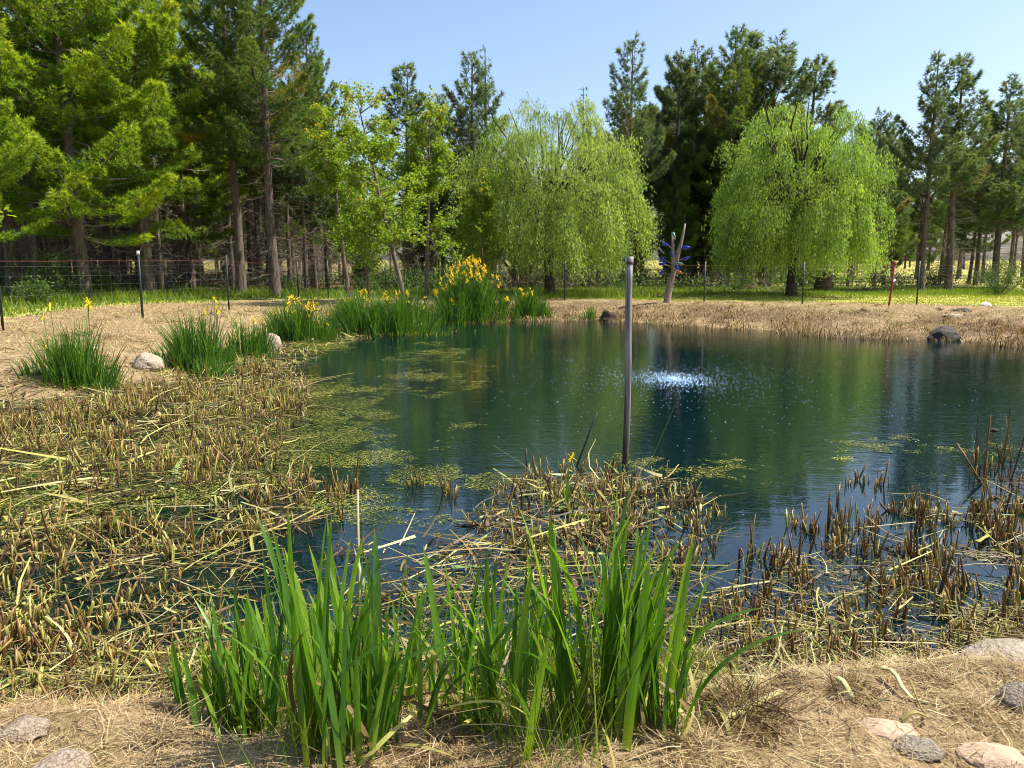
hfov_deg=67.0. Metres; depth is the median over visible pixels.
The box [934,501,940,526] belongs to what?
cattail stub
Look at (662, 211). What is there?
plantation pine
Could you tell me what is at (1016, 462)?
cattail stub
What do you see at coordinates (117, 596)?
cattail stub
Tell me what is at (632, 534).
cattail stub
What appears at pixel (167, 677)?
dry tuft
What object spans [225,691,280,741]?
leafy weed
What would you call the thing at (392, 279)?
shrub
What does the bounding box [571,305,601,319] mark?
iris clump
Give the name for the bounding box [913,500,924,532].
cattail stub
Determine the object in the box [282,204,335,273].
plantation pine
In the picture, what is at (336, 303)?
mown hay
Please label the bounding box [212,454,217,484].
cattail stub
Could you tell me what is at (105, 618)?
cattail stub
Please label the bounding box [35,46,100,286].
plantation pine
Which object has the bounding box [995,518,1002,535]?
cattail stub
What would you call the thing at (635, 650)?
iris plant
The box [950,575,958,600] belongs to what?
cattail stub
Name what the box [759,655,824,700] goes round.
dry tuft
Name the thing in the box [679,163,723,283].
plantation pine
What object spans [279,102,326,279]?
plantation pine
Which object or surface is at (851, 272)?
plantation pine
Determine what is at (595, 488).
cattail stub
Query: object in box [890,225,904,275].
plantation pine
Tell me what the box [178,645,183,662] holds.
cattail stub
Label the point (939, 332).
boulder
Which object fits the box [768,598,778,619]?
cattail stub
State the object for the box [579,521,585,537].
cattail stub
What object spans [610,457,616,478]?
cattail stub
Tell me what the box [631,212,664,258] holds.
plantation pine
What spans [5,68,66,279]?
plantation pine
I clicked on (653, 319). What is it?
matted hay clumps
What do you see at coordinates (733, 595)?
cattail stub
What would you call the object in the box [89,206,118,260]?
plantation pine
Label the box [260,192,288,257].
plantation pine
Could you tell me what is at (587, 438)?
leaning rod
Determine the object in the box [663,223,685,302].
snag tree
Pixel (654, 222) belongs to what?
plantation pine
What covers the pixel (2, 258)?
plantation pine
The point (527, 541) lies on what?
cattail stub
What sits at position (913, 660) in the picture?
fallen stalk
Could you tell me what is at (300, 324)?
iris clump
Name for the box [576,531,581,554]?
cattail stub
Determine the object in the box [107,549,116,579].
cattail stub
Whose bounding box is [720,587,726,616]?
cattail stub
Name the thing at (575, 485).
cattail stub
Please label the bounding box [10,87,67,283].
plantation pine
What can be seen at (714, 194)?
plantation pine
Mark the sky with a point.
(549, 50)
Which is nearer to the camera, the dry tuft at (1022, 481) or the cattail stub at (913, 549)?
the cattail stub at (913, 549)
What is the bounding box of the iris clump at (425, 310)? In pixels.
[390,279,444,325]
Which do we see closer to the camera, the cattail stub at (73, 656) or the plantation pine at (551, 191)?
the cattail stub at (73, 656)
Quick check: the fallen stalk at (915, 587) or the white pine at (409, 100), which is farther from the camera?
the white pine at (409, 100)
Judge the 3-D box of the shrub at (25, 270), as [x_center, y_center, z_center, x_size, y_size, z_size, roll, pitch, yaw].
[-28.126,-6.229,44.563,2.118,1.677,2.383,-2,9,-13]
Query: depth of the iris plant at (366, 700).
2.61 m
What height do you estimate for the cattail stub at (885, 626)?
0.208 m
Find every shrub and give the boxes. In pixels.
[0,273,5,289]
[1,237,89,299]
[5,275,66,306]
[19,261,32,287]
[70,264,119,296]
[120,261,156,287]
[155,266,166,285]
[213,270,224,280]
[250,265,265,282]
[280,276,296,290]
[349,268,382,292]
[375,262,416,290]
[404,262,435,288]
[418,277,437,289]
[424,257,476,299]
[454,250,504,285]
[606,266,633,287]
[618,264,644,285]
[618,280,635,291]
[636,264,653,276]
[727,269,755,290]
[798,262,835,286]
[915,251,963,284]
[968,252,1023,294]
[972,257,1015,279]
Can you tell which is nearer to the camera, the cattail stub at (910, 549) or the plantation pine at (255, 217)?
the cattail stub at (910, 549)
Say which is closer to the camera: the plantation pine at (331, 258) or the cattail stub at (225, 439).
the cattail stub at (225, 439)
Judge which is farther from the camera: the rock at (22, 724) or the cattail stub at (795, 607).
the cattail stub at (795, 607)
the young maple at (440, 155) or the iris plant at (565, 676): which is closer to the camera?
the iris plant at (565, 676)
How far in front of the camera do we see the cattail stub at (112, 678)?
3.80 m
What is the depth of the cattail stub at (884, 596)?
4.61 m
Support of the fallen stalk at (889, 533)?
on the fallen reed litter
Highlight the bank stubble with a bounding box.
[468,303,1023,347]
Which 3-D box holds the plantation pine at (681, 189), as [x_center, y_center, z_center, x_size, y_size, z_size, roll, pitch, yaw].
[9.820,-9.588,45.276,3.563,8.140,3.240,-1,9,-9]
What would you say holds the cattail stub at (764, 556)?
in the pond water
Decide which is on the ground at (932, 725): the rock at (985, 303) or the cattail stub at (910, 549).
the rock at (985, 303)
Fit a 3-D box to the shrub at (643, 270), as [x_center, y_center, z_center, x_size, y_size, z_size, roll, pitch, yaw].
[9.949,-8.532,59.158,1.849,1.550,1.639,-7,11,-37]
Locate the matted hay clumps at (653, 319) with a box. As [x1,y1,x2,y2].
[0,300,1023,386]
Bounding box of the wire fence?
[0,251,1013,330]
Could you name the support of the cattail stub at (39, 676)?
on the ground at (932, 725)
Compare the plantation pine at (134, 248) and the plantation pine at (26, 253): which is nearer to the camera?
the plantation pine at (134, 248)
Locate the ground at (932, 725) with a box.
[0,261,1023,767]
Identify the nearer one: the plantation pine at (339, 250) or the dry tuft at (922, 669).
the dry tuft at (922, 669)
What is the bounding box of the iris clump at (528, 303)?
[507,284,544,320]
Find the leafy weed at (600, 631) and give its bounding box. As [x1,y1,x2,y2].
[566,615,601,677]
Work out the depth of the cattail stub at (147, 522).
5.91 m
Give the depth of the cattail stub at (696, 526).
6.01 m
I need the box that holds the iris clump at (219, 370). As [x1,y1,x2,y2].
[183,352,240,380]
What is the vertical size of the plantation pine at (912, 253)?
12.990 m
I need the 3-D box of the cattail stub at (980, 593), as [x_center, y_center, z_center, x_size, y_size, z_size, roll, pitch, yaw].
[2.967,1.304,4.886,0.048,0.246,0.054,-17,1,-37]
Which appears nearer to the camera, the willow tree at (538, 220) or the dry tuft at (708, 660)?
the dry tuft at (708, 660)
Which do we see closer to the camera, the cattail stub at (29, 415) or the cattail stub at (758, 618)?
the cattail stub at (758, 618)
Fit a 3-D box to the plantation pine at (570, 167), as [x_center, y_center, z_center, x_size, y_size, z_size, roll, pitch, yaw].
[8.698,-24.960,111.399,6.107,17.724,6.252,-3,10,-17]
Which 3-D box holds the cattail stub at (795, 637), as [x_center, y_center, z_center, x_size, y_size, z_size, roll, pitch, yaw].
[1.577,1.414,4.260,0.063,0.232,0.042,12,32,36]
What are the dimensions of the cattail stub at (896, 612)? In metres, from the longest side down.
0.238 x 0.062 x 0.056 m
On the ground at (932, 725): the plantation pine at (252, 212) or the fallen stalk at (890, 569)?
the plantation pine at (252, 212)
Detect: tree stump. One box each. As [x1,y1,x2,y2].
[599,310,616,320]
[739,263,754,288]
[813,271,833,291]
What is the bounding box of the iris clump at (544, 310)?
[531,295,555,319]
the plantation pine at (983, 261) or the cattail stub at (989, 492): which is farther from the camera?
the plantation pine at (983, 261)
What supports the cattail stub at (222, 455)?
in the pond water
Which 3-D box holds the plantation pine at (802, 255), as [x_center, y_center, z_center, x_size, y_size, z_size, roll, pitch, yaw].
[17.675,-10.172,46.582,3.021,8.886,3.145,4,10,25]
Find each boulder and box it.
[130,353,164,371]
[268,333,280,353]
[927,326,961,340]
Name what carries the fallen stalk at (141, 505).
on the fallen reed litter
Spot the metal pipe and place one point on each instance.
(628, 350)
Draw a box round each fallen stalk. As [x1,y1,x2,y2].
[0,512,80,527]
[1,594,55,631]
[2,514,74,524]
[43,487,87,513]
[45,676,155,689]
[58,489,131,503]
[88,655,209,676]
[89,506,137,511]
[94,602,185,607]
[99,650,287,659]
[108,596,185,641]
[118,504,165,506]
[120,661,157,685]
[139,479,184,482]
[149,617,256,637]
[163,505,213,506]
[172,578,218,597]
[182,642,198,685]
[184,532,236,569]
[201,483,272,497]
[345,593,420,594]
[352,591,440,605]
[400,620,464,651]
[410,563,465,569]
[462,691,508,724]
[511,554,586,562]
[515,571,592,580]
[518,482,573,496]
[659,569,740,582]
[715,581,769,589]
[726,689,782,720]
[736,573,793,590]
[756,648,817,656]
[768,626,782,668]
[775,589,866,594]
[775,646,802,676]
[809,594,856,610]
[812,596,852,632]
[815,611,850,653]
[816,587,830,622]
[835,676,890,705]
[848,584,896,595]
[857,641,954,644]
[858,522,915,527]
[861,528,928,549]
[865,515,921,556]
[875,566,945,598]
[878,653,959,667]
[881,667,1003,708]
[885,492,949,502]
[888,551,931,570]
[899,682,929,721]
[915,640,961,650]
[924,629,1023,637]
[936,598,999,633]
[950,513,1017,515]
[960,563,1023,565]
[974,504,1001,542]
[976,522,990,542]
[977,525,1023,567]
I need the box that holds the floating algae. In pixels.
[0,342,1023,610]
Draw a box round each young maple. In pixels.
[0,204,16,231]
[281,95,374,296]
[323,78,458,297]
[323,145,400,289]
[326,171,399,298]
[378,85,470,300]
[437,163,523,274]
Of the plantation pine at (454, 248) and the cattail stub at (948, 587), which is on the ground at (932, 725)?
the plantation pine at (454, 248)
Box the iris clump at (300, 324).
[250,286,348,344]
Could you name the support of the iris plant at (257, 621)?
on the ground at (932, 725)
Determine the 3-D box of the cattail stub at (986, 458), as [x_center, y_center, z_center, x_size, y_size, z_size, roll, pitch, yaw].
[4.534,0.650,7.378,0.024,0.744,0.094,7,11,36]
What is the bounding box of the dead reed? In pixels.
[238,323,240,349]
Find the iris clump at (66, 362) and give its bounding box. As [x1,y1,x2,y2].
[11,297,130,393]
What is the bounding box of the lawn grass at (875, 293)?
[371,285,1023,305]
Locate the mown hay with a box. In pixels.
[0,300,1023,402]
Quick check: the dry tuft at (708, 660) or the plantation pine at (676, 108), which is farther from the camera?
the plantation pine at (676, 108)
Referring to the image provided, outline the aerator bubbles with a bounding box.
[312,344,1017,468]
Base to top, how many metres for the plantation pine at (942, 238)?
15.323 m
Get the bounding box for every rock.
[0,715,50,743]
[29,748,92,767]
[861,717,919,742]
[892,734,944,761]
[940,313,962,316]
[950,308,971,311]
[956,742,1023,767]
[962,638,1023,662]
[980,302,990,305]
[1000,682,1023,714]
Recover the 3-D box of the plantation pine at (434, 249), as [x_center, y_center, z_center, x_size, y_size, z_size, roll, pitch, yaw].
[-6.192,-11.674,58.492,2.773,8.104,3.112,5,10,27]
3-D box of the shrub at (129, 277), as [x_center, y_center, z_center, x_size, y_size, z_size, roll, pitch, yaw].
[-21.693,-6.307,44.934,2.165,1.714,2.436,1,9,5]
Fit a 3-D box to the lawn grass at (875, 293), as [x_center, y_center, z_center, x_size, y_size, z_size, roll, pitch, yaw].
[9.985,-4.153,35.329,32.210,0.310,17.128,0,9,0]
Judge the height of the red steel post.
1.629 m
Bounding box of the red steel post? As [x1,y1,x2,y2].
[888,262,896,306]
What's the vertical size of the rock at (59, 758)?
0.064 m
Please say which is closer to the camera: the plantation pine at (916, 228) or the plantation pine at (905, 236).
the plantation pine at (916, 228)
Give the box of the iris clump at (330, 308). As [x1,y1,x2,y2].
[321,297,344,328]
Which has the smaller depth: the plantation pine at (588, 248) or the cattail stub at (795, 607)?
the cattail stub at (795, 607)
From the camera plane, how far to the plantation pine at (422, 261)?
48.98 m
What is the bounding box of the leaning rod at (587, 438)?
[576,411,597,465]
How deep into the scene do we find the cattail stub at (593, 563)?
5.21 m
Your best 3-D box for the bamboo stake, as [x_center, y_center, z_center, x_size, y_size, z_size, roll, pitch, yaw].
[-0.715,1.014,3.622,0.028,1.074,0.010,0,9,0]
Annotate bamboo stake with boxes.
[356,489,359,616]
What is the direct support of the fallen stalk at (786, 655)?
on the fallen reed litter
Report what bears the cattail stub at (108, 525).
in the pond water
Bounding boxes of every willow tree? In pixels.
[447,91,662,294]
[701,93,901,296]
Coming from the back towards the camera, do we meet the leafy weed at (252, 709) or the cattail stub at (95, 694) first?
the cattail stub at (95, 694)
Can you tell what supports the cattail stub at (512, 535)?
on the ground at (932, 725)
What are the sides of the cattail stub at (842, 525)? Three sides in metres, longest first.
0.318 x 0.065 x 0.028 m
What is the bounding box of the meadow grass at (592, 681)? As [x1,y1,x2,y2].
[141,406,755,767]
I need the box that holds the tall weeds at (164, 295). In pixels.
[0,283,660,316]
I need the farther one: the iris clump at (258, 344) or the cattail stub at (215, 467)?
the iris clump at (258, 344)
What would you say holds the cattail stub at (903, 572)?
in the pond water
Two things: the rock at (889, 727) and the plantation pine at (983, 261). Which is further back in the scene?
the plantation pine at (983, 261)
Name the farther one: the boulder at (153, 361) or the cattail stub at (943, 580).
the boulder at (153, 361)
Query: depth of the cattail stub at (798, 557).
5.31 m
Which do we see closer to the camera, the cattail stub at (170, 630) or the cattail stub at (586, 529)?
the cattail stub at (170, 630)
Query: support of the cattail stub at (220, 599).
in the pond water
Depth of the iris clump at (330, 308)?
23.44 m
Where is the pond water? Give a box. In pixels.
[0,320,1023,726]
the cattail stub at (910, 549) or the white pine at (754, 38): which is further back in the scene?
the white pine at (754, 38)
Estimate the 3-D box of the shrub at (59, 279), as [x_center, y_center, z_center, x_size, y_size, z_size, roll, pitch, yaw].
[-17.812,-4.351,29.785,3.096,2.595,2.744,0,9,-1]
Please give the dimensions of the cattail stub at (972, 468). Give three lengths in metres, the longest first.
0.554 x 0.054 x 0.040 m
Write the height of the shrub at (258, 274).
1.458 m
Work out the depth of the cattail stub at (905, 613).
4.54 m
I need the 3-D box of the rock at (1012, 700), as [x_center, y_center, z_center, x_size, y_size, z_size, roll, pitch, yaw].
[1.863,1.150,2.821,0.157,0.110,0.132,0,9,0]
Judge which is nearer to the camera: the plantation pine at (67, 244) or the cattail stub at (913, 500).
the cattail stub at (913, 500)
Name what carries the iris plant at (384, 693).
on the ground at (932, 725)
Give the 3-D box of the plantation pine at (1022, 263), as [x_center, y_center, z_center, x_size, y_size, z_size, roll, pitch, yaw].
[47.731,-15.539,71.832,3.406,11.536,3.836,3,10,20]
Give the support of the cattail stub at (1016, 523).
on the ground at (932, 725)
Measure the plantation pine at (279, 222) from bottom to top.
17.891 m
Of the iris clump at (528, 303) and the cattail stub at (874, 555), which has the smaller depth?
the cattail stub at (874, 555)
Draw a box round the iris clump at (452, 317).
[428,292,476,324]
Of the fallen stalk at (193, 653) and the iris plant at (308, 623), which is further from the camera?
the fallen stalk at (193, 653)
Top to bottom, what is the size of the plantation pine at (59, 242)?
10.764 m
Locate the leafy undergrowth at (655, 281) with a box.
[0,267,1023,293]
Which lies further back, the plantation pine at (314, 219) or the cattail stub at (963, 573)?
the plantation pine at (314, 219)
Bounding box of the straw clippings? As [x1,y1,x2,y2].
[0,605,1023,767]
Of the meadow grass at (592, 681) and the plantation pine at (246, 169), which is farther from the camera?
the plantation pine at (246, 169)
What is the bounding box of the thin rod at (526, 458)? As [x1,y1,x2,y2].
[525,449,526,471]
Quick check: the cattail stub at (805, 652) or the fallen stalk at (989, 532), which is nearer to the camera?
the cattail stub at (805, 652)
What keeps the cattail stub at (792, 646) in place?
on the ground at (932, 725)
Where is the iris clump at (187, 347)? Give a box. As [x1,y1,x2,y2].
[138,296,248,373]
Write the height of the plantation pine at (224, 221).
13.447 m
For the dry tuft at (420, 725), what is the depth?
2.58 m
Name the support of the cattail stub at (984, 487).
in the pond water
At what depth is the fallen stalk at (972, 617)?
4.48 m
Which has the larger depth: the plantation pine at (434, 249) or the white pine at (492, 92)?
the plantation pine at (434, 249)
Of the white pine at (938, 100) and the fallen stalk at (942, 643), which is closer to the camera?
the fallen stalk at (942, 643)
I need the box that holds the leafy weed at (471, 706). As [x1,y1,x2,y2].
[436,681,503,733]
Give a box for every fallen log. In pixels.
[239,302,293,305]
[797,288,877,291]
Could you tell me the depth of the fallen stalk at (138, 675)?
3.87 m
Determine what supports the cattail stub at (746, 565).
in the pond water
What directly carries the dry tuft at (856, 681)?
on the ground at (932, 725)
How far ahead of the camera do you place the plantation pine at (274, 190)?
47.27 m
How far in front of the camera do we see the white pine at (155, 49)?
29.90 m
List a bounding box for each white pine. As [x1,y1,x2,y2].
[0,0,99,296]
[0,0,102,282]
[0,0,202,297]
[0,17,53,244]
[18,0,226,294]
[36,0,133,287]
[79,0,271,289]
[164,0,295,292]
[193,0,329,295]
[274,30,353,289]
[362,60,458,285]
[401,92,466,274]
[416,50,518,278]
[457,44,507,278]
[565,87,596,284]
[585,30,676,276]
[644,48,715,283]
[652,38,729,283]
[683,22,776,286]
[689,29,792,275]
[723,29,849,286]
[765,51,862,275]
[851,106,923,281]
[880,49,970,289]
[911,51,1002,289]
[937,72,1023,287]
[947,129,1012,284]
[989,123,1023,280]
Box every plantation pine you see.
[0,72,26,288]
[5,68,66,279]
[9,70,51,263]
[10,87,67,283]
[12,188,56,266]
[13,207,25,272]
[17,48,67,258]
[18,197,67,274]
[21,195,71,286]
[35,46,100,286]
[37,118,93,287]
[40,97,121,283]
[44,197,97,273]
[66,67,133,290]
[83,203,133,260]
[88,188,131,265]
[88,216,117,274]
[89,45,118,272]
[89,53,193,289]
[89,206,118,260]
[97,199,133,282]
[114,191,160,277]
[114,215,154,279]
[116,125,172,279]
[136,34,201,290]
[147,45,225,286]
[154,43,195,283]
[155,166,203,281]
[159,192,224,278]
[159,197,224,274]
[187,166,256,283]
[195,110,253,287]
[199,28,259,266]
[200,199,251,267]
[204,209,245,275]
[206,193,250,255]
[235,65,284,262]
[236,47,287,266]
[236,65,284,274]
[239,88,290,285]
[241,84,278,273]
[241,95,265,283]
[242,94,311,287]
[243,209,286,256]
[245,196,265,269]
[249,194,290,261]
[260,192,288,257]
[263,196,297,279]
[278,122,330,291]
[278,210,299,273]
[278,212,301,272]
[279,82,329,284]
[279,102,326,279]
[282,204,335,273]
[284,149,332,282]
[291,166,331,289]
[296,130,331,280]
[308,135,346,286]
[321,224,337,273]
[326,191,353,274]
[333,229,352,283]
[334,219,345,283]
[353,259,363,276]
[354,232,377,273]
[357,255,370,271]
[382,229,401,273]
[398,239,424,269]
[404,219,435,283]
[417,233,440,267]
[418,207,446,272]
[446,198,477,275]
[503,175,539,287]
[545,172,564,283]
[557,237,579,283]
[561,149,578,264]
[575,190,605,285]
[585,130,626,285]
[594,224,624,279]
[609,126,624,147]
[618,112,663,277]
[621,221,648,255]
[631,101,663,274]
[631,155,660,272]
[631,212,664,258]
[641,105,660,270]
[648,90,688,271]
[649,156,708,285]
[651,86,680,275]
[654,131,676,268]
[655,110,718,282]
[655,209,707,251]
[656,183,691,281]
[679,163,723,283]
[698,146,748,285]
[700,142,724,280]
[707,109,768,283]
[740,167,788,281]
[785,141,830,285]
[841,201,859,285]
[850,154,870,276]
[853,149,909,271]
[862,146,913,285]
[870,135,920,284]
[877,168,919,280]
[889,181,911,265]
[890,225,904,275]
[899,202,917,268]
[903,213,918,266]
[907,178,939,278]
[908,176,936,270]
[916,200,943,269]
[926,151,962,281]
[928,180,955,268]
[930,181,966,269]
[934,218,966,263]
[953,146,971,275]
[953,162,973,278]
[956,168,993,284]
[962,236,972,268]
[980,178,1005,282]
[1000,147,1023,282]
[1002,221,1023,273]
[1005,229,1023,257]
[1009,228,1023,276]
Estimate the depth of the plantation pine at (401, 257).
56.51 m
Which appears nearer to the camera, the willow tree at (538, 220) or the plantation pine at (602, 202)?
the willow tree at (538, 220)
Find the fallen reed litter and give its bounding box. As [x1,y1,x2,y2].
[0,325,1023,722]
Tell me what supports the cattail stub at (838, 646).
in the pond water
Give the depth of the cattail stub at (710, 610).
4.60 m
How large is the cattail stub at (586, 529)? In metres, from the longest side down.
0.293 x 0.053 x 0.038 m
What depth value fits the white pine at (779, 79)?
43.83 m
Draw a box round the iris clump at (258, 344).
[223,313,285,358]
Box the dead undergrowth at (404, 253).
[0,214,1023,291]
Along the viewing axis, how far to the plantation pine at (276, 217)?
57.39 m
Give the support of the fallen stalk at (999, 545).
on the pond water
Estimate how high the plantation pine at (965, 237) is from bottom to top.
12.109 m
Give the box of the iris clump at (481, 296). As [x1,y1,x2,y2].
[418,255,530,323]
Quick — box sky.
[2,0,1023,260]
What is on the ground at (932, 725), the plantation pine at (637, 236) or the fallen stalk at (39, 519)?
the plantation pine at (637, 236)
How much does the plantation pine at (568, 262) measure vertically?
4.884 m
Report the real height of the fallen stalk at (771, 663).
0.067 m
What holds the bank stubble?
on the ground at (932, 725)
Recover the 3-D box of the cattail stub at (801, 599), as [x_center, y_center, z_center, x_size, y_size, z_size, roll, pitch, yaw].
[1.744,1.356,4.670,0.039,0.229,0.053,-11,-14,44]
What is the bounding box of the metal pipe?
[622,257,633,464]
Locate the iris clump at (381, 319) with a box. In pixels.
[315,282,455,336]
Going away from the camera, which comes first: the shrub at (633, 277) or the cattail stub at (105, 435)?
the cattail stub at (105, 435)
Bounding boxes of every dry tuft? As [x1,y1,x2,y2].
[8,666,94,704]
[96,674,147,700]
[106,693,221,767]
[118,647,210,697]
[376,688,558,767]
[624,703,779,767]
[651,639,858,767]
[658,651,712,681]
[664,620,782,676]
[688,662,767,688]
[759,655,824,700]
[803,648,906,716]
[879,646,968,699]
[926,675,1023,739]
[963,450,1023,495]
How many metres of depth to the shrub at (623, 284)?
36.43 m
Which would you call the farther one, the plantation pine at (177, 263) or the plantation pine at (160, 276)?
the plantation pine at (177, 263)
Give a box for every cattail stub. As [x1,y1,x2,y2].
[0,416,3,437]
[0,433,7,461]
[1,607,14,633]
[7,525,20,564]
[8,513,24,540]
[13,616,26,645]
[27,405,30,430]
[28,594,31,632]
[33,666,43,689]
[39,681,51,701]
[40,505,50,546]
[41,395,50,416]
[57,457,62,486]
[68,647,82,672]
[72,692,88,707]
[85,600,94,624]
[92,671,102,692]
[93,687,108,699]
[100,421,109,454]
[101,610,109,628]
[107,515,111,539]
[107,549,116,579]
[109,658,118,685]
[110,443,114,469]
[111,579,122,613]
[120,632,135,669]
[124,587,130,601]
[126,499,130,536]
[129,581,136,597]
[142,498,149,536]
[144,658,161,680]
[150,445,164,465]
[163,621,172,641]
[168,418,178,441]
[171,543,177,563]
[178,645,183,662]
[180,437,182,457]
[185,392,189,414]
[186,425,196,454]
[187,510,194,539]
[188,518,195,548]
[195,456,197,488]
[203,444,205,468]
[211,445,232,464]
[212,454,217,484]
[215,584,223,615]
[224,426,228,450]
[236,385,244,409]
[253,471,260,504]
[280,422,283,443]
[304,468,312,496]
[329,453,335,491]
[353,472,360,494]
[354,451,360,487]
[435,464,443,491]
[509,484,514,507]
[510,518,514,546]
[517,533,528,552]
[522,530,529,551]
[531,541,539,567]
[532,454,538,475]
[549,471,551,501]
[559,527,568,541]
[569,474,578,496]
[571,523,578,549]
[574,526,581,547]
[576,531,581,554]
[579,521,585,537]
[585,518,590,541]
[591,474,597,494]
[591,553,597,574]
[600,500,606,524]
[603,510,607,534]
[604,510,609,535]
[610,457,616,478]
[619,472,623,500]
[628,517,644,538]
[677,537,685,563]
[677,546,689,575]
[689,619,697,632]
[691,480,696,497]
[693,509,700,533]
[706,596,713,615]
[719,612,726,644]
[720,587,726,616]
[731,584,737,606]
[734,549,741,568]
[735,585,737,605]
[742,568,752,583]
[743,548,752,569]
[744,624,757,651]
[747,523,755,558]
[747,597,756,618]
[749,515,760,545]
[756,598,762,630]
[762,574,765,600]
[763,536,771,558]
[767,631,778,654]
[768,575,772,594]
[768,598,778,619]
[772,637,776,654]
[776,542,790,576]
[783,632,798,657]
[784,617,798,649]
[786,535,796,556]
[788,559,804,584]
[792,599,798,616]
[793,566,804,582]
[794,628,801,643]
[796,529,804,566]
[797,590,803,613]
[798,644,807,669]
[799,503,805,525]
[800,561,805,581]
[805,563,809,582]
[808,531,816,556]
[817,616,824,629]
[825,635,831,663]
[827,501,832,528]
[828,622,836,656]
[836,514,847,541]
[837,636,845,663]
[839,506,843,536]
[839,529,844,550]
[842,501,846,523]
[842,589,849,620]
[847,496,852,523]
[847,629,861,648]
[850,631,857,660]
[854,648,865,661]
[859,531,866,551]
[862,580,868,608]
[867,507,870,529]
[870,523,876,558]
[870,634,877,664]
[875,573,893,614]
[875,576,882,594]
[877,532,888,555]
[877,564,886,592]
[880,552,883,577]
[883,459,889,484]
[884,619,892,640]
[893,597,903,620]
[898,605,909,621]
[900,561,910,577]
[904,529,911,559]
[909,485,918,513]
[909,537,919,560]
[912,530,923,559]
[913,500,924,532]
[917,559,921,583]
[918,496,928,530]
[927,589,940,614]
[928,563,935,590]
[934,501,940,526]
[937,555,951,594]
[938,591,947,613]
[939,565,955,580]
[942,584,953,610]
[945,577,953,599]
[946,631,959,646]
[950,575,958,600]
[957,443,982,483]
[960,556,969,590]
[965,571,972,588]
[966,500,973,524]
[972,412,977,477]
[975,574,982,596]
[976,502,992,531]
[982,465,987,492]
[983,416,990,481]
[986,478,991,501]
[986,626,1001,638]
[993,508,999,532]
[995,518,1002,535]
[998,425,1010,463]
[998,520,1005,540]
[999,506,1007,534]
[1001,586,1011,618]
[1002,409,1010,468]
[1005,564,1012,586]
[1008,437,1023,487]
[1008,512,1017,540]
[1009,518,1019,534]
[1013,552,1023,597]
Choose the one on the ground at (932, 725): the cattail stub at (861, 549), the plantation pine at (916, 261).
the plantation pine at (916, 261)
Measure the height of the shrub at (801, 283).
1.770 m
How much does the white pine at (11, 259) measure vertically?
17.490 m
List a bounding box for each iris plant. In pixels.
[163,623,233,732]
[173,591,285,742]
[184,580,314,706]
[186,583,293,703]
[192,587,347,743]
[193,546,324,733]
[206,513,472,723]
[229,503,416,766]
[263,529,466,751]
[278,587,506,758]
[307,589,420,767]
[342,534,509,713]
[387,546,576,738]
[390,608,464,709]
[411,563,548,758]
[442,495,666,767]
[454,553,568,705]
[485,552,566,713]
[504,551,576,687]
[518,482,691,751]
[520,518,696,733]
[538,595,586,695]
[557,452,576,511]
[576,574,643,676]
[597,535,811,757]
[610,531,765,691]
[639,639,732,749]
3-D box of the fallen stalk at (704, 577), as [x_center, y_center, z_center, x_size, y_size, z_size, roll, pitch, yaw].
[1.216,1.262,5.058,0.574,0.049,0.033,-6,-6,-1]
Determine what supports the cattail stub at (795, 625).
on the ground at (932, 725)
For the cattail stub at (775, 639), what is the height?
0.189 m
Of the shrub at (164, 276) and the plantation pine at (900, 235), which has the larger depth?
the plantation pine at (900, 235)
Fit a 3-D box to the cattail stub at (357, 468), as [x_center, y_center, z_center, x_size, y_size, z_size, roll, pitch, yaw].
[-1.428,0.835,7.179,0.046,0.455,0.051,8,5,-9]
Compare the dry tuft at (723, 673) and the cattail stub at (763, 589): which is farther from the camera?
the cattail stub at (763, 589)
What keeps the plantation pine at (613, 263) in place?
on the ground at (932, 725)
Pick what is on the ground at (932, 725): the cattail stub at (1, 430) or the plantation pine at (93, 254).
the plantation pine at (93, 254)
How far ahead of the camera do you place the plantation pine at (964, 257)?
137.37 m
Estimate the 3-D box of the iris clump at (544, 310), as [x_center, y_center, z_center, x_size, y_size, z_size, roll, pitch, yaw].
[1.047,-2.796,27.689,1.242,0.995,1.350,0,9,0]
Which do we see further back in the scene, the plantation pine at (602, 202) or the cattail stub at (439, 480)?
the plantation pine at (602, 202)
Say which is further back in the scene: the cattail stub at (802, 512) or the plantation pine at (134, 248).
the plantation pine at (134, 248)
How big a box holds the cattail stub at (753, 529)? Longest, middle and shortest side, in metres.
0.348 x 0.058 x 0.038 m
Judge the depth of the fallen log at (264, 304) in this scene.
27.68 m
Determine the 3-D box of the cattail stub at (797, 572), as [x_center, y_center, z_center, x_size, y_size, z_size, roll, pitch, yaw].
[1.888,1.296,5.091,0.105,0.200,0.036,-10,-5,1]
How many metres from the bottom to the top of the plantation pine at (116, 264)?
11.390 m
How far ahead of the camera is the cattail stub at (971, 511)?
6.19 m
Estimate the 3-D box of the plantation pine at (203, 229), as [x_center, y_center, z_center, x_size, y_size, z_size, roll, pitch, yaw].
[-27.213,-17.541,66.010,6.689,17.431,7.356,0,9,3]
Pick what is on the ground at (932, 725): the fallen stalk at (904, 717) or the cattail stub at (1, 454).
the fallen stalk at (904, 717)
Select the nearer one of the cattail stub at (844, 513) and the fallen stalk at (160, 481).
the cattail stub at (844, 513)
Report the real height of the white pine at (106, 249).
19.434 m
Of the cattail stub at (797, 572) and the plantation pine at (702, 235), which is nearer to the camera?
the cattail stub at (797, 572)
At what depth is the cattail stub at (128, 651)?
4.04 m
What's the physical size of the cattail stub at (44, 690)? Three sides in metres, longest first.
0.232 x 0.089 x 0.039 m
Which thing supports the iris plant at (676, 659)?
on the ground at (932, 725)

